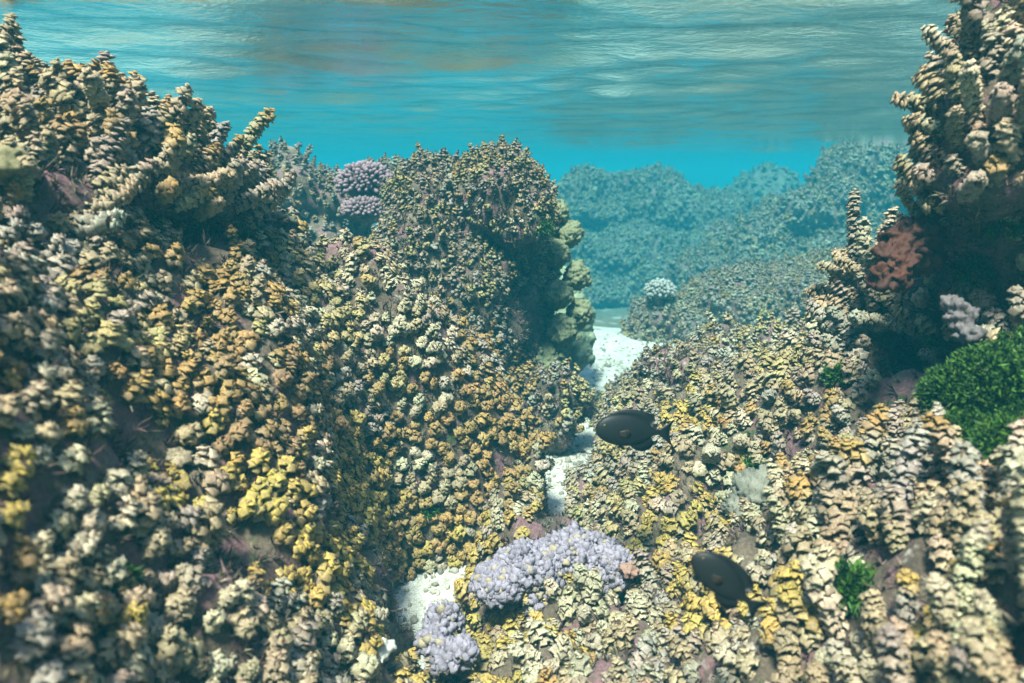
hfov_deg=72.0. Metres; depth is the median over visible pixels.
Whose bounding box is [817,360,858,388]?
green algae
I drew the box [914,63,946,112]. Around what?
seaweed stalk
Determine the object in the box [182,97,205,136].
seaweed stalk
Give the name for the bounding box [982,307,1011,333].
seaweed stalk
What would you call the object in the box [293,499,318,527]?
seaweed stalk
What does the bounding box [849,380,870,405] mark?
seaweed stalk
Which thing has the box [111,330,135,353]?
coral
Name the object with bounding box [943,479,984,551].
seaweed stalk
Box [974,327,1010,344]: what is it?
seaweed stalk
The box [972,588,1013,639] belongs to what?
seaweed stalk
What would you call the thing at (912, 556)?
reef bank
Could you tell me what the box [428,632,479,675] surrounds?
crusting coral
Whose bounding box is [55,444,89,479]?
coral
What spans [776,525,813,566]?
seaweed stalk
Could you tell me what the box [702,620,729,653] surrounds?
seaweed stalk
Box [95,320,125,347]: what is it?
coral
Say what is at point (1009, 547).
seaweed stalk
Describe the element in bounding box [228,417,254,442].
coral
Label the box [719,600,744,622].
seaweed stalk
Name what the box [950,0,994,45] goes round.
seaweed stalk
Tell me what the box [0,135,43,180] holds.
seaweed stalk
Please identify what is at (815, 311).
seaweed stalk
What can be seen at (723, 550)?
seaweed stalk
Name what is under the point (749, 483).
pale rock
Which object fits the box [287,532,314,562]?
seaweed stalk
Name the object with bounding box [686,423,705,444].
seaweed stalk
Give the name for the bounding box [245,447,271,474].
seaweed stalk
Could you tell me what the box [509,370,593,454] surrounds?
reef mound
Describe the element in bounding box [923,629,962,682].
seaweed stalk
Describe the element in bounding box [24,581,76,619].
coral
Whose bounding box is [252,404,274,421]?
coral
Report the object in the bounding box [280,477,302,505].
seaweed stalk
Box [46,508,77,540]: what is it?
seaweed stalk
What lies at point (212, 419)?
coral
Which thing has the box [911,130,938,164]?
seaweed stalk
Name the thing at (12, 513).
seaweed stalk
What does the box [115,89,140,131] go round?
seaweed stalk
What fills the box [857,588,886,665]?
seaweed stalk
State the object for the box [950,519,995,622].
branch
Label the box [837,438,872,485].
seaweed stalk
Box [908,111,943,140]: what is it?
seaweed stalk
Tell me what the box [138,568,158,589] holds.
seaweed stalk
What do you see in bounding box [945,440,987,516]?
branch
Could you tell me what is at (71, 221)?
seaweed stalk
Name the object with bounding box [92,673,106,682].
seaweed stalk
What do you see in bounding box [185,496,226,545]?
seaweed stalk
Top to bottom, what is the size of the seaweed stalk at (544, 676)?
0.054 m
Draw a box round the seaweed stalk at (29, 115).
[16,99,42,143]
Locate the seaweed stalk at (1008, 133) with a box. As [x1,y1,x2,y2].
[991,117,1023,169]
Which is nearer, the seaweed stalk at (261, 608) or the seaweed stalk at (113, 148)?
the seaweed stalk at (261, 608)
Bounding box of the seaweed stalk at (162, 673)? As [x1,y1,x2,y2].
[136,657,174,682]
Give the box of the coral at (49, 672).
[31,658,68,682]
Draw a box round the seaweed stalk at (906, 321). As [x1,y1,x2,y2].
[892,304,920,337]
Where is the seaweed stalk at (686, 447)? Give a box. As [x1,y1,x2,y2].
[677,439,695,458]
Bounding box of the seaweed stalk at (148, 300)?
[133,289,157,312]
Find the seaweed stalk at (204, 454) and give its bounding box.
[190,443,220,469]
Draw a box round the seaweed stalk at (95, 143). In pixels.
[78,133,107,177]
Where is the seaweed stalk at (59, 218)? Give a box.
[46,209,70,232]
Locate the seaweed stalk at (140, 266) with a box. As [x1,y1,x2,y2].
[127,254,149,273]
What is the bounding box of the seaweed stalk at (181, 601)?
[162,588,196,629]
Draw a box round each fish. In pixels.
[594,409,674,450]
[691,551,770,624]
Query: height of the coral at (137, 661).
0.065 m
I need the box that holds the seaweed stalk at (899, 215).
[896,212,907,219]
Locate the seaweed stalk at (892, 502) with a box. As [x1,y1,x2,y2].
[873,482,916,542]
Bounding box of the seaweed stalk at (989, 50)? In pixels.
[976,26,1006,78]
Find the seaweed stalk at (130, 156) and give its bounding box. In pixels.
[102,117,138,165]
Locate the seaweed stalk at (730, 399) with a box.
[715,382,739,410]
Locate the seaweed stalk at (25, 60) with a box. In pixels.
[14,50,36,90]
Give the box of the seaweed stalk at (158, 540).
[138,525,171,560]
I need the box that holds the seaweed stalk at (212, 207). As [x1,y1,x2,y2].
[192,195,225,221]
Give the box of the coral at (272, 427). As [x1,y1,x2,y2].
[254,419,279,441]
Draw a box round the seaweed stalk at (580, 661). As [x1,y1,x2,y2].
[566,648,593,678]
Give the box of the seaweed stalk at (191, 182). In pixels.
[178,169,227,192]
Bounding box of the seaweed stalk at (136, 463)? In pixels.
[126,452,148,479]
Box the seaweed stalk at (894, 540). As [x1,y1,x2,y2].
[880,513,909,553]
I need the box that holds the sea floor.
[374,223,675,668]
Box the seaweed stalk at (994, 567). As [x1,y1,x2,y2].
[978,549,1008,588]
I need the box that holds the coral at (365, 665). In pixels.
[350,651,380,680]
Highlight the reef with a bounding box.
[0,0,1023,682]
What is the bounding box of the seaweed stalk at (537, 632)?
[524,616,552,648]
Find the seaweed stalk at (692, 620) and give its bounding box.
[681,610,708,640]
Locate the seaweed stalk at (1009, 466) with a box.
[994,419,1023,507]
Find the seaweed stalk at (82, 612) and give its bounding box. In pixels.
[54,592,102,630]
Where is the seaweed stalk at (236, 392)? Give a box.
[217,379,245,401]
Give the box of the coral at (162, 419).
[154,403,173,426]
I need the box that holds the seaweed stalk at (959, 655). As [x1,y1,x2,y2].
[949,644,984,682]
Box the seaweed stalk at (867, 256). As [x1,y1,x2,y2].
[862,246,875,273]
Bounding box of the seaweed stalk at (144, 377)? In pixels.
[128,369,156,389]
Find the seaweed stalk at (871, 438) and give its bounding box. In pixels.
[857,410,889,481]
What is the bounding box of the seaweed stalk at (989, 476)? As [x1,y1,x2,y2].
[976,459,998,497]
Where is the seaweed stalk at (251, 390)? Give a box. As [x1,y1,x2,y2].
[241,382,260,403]
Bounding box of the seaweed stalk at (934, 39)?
[920,24,953,57]
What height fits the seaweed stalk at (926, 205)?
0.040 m
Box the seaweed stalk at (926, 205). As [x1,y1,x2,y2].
[918,195,946,216]
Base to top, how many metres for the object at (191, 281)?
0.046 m
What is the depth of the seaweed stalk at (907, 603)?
0.84 m
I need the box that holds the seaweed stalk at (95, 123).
[85,111,106,138]
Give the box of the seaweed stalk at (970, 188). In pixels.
[954,169,988,204]
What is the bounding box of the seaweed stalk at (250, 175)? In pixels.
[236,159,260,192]
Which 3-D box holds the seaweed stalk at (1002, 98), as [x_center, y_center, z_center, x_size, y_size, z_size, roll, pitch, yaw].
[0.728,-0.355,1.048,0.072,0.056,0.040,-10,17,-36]
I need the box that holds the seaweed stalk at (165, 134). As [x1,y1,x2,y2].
[153,122,182,153]
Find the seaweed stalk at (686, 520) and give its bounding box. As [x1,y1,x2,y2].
[676,510,697,533]
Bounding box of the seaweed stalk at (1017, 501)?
[1007,446,1023,589]
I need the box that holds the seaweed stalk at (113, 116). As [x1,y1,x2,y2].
[104,107,127,165]
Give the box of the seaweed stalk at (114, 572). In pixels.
[100,555,128,587]
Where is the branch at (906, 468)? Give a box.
[891,422,931,506]
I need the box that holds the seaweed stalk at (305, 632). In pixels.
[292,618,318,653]
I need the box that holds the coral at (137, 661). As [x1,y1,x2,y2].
[113,640,156,682]
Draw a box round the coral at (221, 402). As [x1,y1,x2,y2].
[202,395,232,422]
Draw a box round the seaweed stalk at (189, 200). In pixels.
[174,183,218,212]
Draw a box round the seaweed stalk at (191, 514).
[173,505,203,532]
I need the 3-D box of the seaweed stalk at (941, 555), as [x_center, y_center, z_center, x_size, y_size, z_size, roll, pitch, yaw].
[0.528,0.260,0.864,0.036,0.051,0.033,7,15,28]
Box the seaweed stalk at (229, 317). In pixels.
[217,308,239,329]
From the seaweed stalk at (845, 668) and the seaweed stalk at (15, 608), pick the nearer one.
the seaweed stalk at (15, 608)
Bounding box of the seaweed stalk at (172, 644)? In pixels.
[154,623,187,678]
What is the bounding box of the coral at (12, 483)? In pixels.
[0,460,32,499]
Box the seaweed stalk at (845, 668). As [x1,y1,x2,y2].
[824,637,863,682]
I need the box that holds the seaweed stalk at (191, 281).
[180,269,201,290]
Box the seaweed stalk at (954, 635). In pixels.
[946,621,966,674]
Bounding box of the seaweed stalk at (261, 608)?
[250,592,270,620]
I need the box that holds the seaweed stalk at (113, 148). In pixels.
[86,117,133,185]
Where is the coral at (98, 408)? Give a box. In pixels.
[84,397,114,435]
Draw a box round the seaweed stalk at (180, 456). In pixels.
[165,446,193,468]
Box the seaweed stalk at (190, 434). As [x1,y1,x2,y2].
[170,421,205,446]
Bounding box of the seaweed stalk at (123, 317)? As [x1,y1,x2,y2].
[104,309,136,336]
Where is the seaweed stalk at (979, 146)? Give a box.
[963,130,995,167]
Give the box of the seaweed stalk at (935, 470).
[926,424,963,495]
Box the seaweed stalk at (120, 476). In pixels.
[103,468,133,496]
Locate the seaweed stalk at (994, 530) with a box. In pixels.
[964,510,1001,550]
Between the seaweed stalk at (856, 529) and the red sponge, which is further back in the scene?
the red sponge
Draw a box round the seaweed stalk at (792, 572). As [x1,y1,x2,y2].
[769,559,805,603]
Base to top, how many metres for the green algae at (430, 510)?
0.056 m
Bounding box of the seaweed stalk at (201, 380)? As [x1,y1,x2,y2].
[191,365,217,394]
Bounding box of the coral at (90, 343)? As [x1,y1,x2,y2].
[74,332,108,356]
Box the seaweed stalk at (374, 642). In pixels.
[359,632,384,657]
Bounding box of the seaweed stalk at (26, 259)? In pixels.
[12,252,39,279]
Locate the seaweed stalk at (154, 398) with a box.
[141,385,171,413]
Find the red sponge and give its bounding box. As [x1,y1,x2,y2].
[864,213,948,293]
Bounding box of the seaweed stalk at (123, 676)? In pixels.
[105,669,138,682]
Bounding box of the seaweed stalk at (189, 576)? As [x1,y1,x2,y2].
[175,562,213,596]
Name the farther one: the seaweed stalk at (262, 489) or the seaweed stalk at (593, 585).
the seaweed stalk at (593, 585)
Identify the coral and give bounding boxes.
[0,312,24,344]
[0,390,23,429]
[0,460,32,499]
[3,531,41,586]
[6,608,57,661]
[9,325,36,352]
[9,420,36,441]
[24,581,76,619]
[31,658,68,682]
[32,325,62,362]
[37,68,89,120]
[52,345,79,367]
[55,444,89,479]
[59,404,90,437]
[60,647,97,682]
[65,208,127,240]
[74,332,108,356]
[83,177,141,215]
[84,397,114,435]
[93,621,147,671]
[95,320,125,347]
[106,360,128,380]
[111,330,135,353]
[113,640,156,682]
[122,344,151,371]
[153,128,186,181]
[154,403,173,426]
[168,393,192,418]
[201,408,225,435]
[202,395,232,422]
[213,353,236,380]
[228,417,254,442]
[232,180,282,214]
[237,107,275,158]
[252,404,274,421]
[254,419,279,441]
[258,648,291,682]
[267,347,287,367]
[333,160,392,196]
[340,194,383,220]
[350,651,380,680]
[413,598,466,658]
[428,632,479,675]
[467,520,633,615]
[535,198,592,371]
[555,266,596,370]
[618,561,639,579]
[644,278,676,298]
[939,294,987,346]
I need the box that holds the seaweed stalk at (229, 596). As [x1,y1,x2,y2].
[217,584,243,609]
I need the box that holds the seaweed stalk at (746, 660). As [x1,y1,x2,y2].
[735,644,760,680]
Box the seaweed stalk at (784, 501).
[765,485,792,536]
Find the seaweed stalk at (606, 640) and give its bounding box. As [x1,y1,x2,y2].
[599,629,617,654]
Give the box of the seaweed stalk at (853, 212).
[845,188,861,261]
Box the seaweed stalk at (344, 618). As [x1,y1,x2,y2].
[335,598,352,627]
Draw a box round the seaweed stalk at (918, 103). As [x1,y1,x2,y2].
[890,91,933,114]
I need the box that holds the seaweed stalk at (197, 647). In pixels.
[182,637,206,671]
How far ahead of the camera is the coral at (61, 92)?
1.19 m
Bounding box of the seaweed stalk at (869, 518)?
[857,504,886,544]
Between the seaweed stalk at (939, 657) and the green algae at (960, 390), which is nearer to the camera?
the seaweed stalk at (939, 657)
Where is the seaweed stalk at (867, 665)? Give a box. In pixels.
[857,649,880,682]
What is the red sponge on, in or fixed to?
attached to the reef pinnacle
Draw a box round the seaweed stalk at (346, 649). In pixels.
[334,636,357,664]
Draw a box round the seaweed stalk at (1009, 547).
[999,493,1019,583]
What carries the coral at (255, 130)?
on the reef knoll
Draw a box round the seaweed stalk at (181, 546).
[166,536,195,558]
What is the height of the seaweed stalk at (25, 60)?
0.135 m
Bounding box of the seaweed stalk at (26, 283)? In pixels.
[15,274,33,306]
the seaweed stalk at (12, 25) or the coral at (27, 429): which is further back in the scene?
the seaweed stalk at (12, 25)
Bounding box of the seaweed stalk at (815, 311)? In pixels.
[805,297,832,333]
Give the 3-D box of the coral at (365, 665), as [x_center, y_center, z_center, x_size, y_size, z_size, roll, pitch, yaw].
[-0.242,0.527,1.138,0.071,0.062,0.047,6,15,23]
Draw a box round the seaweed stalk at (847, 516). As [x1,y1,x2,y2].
[824,490,858,540]
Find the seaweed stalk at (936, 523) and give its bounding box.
[924,495,954,543]
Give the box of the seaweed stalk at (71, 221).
[64,209,82,237]
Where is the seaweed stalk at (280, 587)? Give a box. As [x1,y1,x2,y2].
[267,576,292,612]
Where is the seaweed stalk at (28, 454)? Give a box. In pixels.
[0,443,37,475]
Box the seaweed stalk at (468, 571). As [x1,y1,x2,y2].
[464,566,474,583]
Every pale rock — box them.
[0,145,30,180]
[376,635,396,662]
[720,464,772,519]
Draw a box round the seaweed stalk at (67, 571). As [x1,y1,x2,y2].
[52,554,84,596]
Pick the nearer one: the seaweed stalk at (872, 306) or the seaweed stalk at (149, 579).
the seaweed stalk at (149, 579)
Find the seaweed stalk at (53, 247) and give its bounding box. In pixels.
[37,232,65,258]
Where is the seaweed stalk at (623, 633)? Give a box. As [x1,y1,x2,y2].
[614,620,635,649]
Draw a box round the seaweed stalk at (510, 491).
[502,482,520,499]
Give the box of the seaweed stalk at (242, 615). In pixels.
[228,601,259,640]
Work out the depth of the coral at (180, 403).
1.05 m
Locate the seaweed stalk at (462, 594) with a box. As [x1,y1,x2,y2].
[453,579,475,607]
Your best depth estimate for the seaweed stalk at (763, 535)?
1.22 m
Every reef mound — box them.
[269,146,397,243]
[382,147,554,377]
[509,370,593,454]
[558,168,751,308]
[619,257,828,342]
[640,348,723,408]
[672,141,918,287]
[717,167,802,204]
[851,262,900,374]
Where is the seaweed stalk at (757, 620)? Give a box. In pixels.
[745,610,764,629]
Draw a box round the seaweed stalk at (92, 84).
[78,67,111,121]
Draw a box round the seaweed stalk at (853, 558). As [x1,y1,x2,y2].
[844,555,865,567]
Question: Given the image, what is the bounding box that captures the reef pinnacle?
[900,0,1023,366]
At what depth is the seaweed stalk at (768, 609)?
1.04 m
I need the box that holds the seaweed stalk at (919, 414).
[908,407,933,454]
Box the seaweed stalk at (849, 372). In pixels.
[841,358,859,384]
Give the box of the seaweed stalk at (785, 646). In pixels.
[772,627,803,678]
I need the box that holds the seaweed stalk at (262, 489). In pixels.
[250,476,278,502]
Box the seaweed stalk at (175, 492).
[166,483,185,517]
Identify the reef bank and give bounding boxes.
[0,180,529,661]
[0,322,1023,682]
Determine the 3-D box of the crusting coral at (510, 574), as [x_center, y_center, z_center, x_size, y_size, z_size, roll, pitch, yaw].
[0.088,0.483,1.490,0.359,0.168,0.210,0,14,0]
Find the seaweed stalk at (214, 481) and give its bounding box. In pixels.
[202,468,230,497]
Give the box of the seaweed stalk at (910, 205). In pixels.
[892,179,943,239]
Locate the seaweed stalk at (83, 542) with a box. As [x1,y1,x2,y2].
[63,528,101,560]
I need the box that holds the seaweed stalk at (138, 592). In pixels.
[118,582,156,606]
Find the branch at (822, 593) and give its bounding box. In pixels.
[798,553,848,638]
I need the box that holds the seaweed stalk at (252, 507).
[237,490,266,522]
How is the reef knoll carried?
on the reef bank at (244, 534)
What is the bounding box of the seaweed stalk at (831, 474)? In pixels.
[809,450,854,498]
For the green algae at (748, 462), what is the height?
0.081 m
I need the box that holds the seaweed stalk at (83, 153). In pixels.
[77,138,94,165]
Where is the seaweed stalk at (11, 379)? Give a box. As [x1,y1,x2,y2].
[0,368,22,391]
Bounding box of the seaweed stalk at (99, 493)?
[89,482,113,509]
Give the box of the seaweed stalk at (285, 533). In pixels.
[273,519,297,546]
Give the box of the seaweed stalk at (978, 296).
[969,288,1008,324]
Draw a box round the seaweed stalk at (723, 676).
[714,667,741,682]
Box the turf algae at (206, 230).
[0,0,1023,682]
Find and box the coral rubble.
[393,329,643,626]
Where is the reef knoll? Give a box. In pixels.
[2,107,252,236]
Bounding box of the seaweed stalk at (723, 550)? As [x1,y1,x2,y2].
[712,546,743,564]
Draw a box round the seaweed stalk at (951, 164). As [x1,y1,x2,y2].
[938,152,966,177]
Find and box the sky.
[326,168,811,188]
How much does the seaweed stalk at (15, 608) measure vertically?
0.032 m
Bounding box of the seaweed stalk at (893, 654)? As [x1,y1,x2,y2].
[873,623,914,682]
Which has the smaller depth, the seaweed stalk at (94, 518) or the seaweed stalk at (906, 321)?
the seaweed stalk at (94, 518)
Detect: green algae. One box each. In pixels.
[105,558,145,594]
[421,504,441,519]
[423,460,432,469]
[534,218,557,238]
[739,453,768,468]
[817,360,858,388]
[833,553,876,621]
[874,300,887,313]
[912,324,1023,465]
[919,329,953,354]
[948,252,999,289]
[980,218,1023,240]
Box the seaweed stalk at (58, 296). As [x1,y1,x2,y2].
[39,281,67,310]
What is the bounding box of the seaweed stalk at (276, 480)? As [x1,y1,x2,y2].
[265,467,287,492]
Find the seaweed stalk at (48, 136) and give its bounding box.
[40,124,60,166]
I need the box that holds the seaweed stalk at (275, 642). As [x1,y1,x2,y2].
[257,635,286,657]
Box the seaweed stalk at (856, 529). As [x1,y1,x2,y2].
[839,507,865,540]
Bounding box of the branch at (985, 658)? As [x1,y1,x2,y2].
[956,615,1017,682]
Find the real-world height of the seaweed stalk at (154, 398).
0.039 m
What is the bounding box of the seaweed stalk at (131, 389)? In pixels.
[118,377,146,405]
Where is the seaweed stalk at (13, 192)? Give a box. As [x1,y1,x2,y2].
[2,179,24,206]
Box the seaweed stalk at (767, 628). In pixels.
[755,616,783,648]
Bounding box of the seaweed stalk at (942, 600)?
[921,572,960,633]
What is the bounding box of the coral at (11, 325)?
[0,312,24,344]
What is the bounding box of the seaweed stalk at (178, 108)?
[163,83,194,128]
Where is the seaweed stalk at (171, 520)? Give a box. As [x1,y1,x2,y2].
[155,511,180,528]
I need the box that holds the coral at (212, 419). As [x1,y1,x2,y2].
[201,408,225,435]
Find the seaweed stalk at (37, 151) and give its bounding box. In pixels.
[24,131,46,161]
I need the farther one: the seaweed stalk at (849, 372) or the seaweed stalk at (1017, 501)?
the seaweed stalk at (849, 372)
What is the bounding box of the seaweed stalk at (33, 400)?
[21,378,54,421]
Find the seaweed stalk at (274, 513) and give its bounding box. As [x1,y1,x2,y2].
[263,495,291,526]
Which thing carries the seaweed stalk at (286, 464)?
on the reef bank at (244, 534)
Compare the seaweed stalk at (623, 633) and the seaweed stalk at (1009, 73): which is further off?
the seaweed stalk at (623, 633)
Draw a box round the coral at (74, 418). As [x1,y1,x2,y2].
[59,404,90,437]
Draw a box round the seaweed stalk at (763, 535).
[755,522,775,546]
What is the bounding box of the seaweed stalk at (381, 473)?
[370,467,390,484]
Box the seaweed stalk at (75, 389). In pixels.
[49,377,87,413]
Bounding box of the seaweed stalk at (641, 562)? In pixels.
[631,548,658,588]
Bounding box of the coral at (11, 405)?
[0,390,23,429]
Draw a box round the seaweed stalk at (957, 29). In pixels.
[952,9,963,40]
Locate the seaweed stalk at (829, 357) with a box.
[820,349,840,368]
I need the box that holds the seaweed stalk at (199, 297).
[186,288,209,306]
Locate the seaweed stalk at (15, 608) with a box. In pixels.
[1,588,31,625]
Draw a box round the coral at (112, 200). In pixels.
[83,177,141,215]
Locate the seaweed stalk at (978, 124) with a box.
[961,102,989,139]
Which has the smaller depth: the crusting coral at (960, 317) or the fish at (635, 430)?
the crusting coral at (960, 317)
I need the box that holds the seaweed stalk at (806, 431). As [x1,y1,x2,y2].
[799,420,814,442]
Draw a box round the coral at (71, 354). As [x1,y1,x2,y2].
[52,345,79,367]
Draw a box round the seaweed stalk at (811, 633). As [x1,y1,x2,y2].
[797,602,827,653]
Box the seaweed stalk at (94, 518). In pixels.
[77,506,107,537]
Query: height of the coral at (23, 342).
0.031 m
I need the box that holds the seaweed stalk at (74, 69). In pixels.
[62,59,90,112]
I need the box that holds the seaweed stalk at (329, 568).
[311,551,342,585]
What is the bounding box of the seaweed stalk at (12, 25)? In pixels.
[0,12,20,48]
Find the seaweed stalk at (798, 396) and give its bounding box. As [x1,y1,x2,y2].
[792,390,807,405]
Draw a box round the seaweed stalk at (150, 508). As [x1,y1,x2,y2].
[126,492,163,537]
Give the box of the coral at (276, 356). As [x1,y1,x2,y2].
[267,347,287,367]
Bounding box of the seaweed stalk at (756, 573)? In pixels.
[744,561,768,585]
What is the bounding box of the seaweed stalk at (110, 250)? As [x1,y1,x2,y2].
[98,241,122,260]
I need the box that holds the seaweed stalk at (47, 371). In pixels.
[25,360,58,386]
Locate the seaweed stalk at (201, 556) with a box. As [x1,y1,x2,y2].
[188,548,209,569]
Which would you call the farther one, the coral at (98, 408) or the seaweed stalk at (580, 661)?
the seaweed stalk at (580, 661)
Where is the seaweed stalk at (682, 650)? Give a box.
[665,634,693,666]
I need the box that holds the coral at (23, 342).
[9,325,36,352]
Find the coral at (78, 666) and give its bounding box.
[60,647,97,682]
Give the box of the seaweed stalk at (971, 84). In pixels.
[958,58,985,116]
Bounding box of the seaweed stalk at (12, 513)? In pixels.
[0,499,31,529]
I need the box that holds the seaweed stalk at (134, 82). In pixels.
[117,75,148,122]
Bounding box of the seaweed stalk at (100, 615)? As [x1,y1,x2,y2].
[85,592,113,629]
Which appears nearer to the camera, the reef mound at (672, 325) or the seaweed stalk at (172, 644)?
the seaweed stalk at (172, 644)
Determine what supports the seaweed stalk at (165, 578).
on the reef bank at (244, 534)
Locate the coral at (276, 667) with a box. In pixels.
[258,648,291,682]
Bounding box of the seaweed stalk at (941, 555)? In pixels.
[927,532,955,571]
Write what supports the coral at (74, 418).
on the reef bank at (244, 534)
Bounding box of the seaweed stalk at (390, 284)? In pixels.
[382,273,395,291]
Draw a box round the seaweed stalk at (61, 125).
[48,115,82,173]
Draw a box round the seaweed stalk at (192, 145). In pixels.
[180,132,198,163]
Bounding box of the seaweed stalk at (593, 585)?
[581,571,604,604]
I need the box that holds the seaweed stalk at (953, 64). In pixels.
[943,42,964,104]
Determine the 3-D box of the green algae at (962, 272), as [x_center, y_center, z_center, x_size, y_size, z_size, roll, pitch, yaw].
[0.829,-0.128,1.259,0.087,0.082,0.086,0,14,0]
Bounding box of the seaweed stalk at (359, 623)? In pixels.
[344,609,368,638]
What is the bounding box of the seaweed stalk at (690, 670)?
[681,659,699,682]
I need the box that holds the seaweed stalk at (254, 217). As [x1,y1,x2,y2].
[241,201,265,231]
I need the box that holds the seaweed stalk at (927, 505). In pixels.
[912,492,938,534]
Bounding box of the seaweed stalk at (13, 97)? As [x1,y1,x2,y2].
[2,87,34,140]
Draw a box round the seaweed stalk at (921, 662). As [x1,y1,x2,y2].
[911,635,935,682]
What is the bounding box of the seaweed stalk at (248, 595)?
[234,578,255,607]
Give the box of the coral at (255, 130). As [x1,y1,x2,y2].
[237,107,275,158]
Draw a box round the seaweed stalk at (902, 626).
[882,615,922,682]
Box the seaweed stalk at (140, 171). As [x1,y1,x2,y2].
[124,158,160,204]
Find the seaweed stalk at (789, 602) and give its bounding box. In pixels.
[773,580,804,647]
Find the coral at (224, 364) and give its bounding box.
[213,353,236,380]
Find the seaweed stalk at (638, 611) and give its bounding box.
[629,591,648,619]
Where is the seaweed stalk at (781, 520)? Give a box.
[762,486,790,545]
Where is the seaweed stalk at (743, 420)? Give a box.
[733,411,753,428]
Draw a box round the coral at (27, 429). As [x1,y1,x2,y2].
[9,420,36,441]
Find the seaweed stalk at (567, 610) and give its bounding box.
[557,595,576,626]
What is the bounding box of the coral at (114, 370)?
[106,360,128,380]
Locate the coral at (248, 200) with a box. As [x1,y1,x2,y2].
[232,180,282,214]
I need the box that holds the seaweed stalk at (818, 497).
[810,488,824,525]
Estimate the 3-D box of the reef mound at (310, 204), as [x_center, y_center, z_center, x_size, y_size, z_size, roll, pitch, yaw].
[-0.995,-0.404,3.484,1.073,1.085,0.619,0,14,0]
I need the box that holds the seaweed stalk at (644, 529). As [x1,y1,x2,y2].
[635,519,654,546]
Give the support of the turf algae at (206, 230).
on the reef bank at (244, 534)
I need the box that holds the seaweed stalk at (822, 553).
[808,544,837,590]
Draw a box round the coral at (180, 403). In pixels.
[168,393,192,418]
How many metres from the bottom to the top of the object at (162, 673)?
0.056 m
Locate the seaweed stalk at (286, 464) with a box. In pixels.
[275,455,298,472]
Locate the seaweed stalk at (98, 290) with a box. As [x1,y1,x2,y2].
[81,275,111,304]
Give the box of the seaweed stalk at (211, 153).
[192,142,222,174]
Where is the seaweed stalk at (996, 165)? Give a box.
[983,151,1010,187]
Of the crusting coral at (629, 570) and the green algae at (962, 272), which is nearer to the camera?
the green algae at (962, 272)
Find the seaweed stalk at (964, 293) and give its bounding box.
[949,285,975,301]
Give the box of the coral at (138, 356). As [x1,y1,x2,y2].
[122,344,151,371]
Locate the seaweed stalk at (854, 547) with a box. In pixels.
[845,537,867,558]
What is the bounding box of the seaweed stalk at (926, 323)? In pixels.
[914,313,942,335]
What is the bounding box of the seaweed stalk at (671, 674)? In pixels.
[662,665,687,682]
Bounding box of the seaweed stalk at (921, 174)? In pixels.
[909,163,935,188]
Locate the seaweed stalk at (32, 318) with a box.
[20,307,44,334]
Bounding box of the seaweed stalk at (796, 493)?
[786,480,813,507]
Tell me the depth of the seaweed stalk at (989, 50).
1.08 m
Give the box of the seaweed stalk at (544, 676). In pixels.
[536,667,558,682]
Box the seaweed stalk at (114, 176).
[90,163,129,197]
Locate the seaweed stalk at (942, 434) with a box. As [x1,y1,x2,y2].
[920,411,958,488]
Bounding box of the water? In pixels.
[0,0,961,167]
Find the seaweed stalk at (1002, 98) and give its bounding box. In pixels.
[984,82,1018,121]
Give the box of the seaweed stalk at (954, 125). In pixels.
[944,104,968,154]
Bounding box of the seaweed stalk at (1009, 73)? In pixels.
[995,34,1023,93]
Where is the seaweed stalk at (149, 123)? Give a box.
[133,106,163,152]
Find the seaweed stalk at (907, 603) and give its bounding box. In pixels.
[892,568,921,625]
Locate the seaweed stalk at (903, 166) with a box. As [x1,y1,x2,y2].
[892,153,924,197]
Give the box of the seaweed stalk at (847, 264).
[831,251,860,276]
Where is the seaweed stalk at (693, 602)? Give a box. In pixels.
[682,593,708,621]
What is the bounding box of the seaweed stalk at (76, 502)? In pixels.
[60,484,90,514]
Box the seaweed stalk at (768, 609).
[758,596,786,624]
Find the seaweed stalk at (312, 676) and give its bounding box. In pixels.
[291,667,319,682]
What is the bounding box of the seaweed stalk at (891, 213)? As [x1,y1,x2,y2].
[874,206,898,245]
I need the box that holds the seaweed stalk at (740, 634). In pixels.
[729,625,750,643]
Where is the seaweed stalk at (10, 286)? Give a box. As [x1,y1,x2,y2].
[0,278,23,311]
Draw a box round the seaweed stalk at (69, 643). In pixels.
[51,621,96,668]
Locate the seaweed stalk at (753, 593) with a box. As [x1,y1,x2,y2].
[740,583,762,601]
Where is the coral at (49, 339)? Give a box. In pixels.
[32,325,62,362]
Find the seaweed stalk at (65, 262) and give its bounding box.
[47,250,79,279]
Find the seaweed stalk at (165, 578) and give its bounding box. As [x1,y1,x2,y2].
[157,568,178,595]
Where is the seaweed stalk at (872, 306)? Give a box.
[853,267,879,312]
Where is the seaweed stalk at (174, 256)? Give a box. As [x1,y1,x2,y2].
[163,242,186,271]
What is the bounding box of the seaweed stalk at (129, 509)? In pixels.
[107,494,140,530]
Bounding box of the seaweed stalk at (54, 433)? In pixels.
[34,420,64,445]

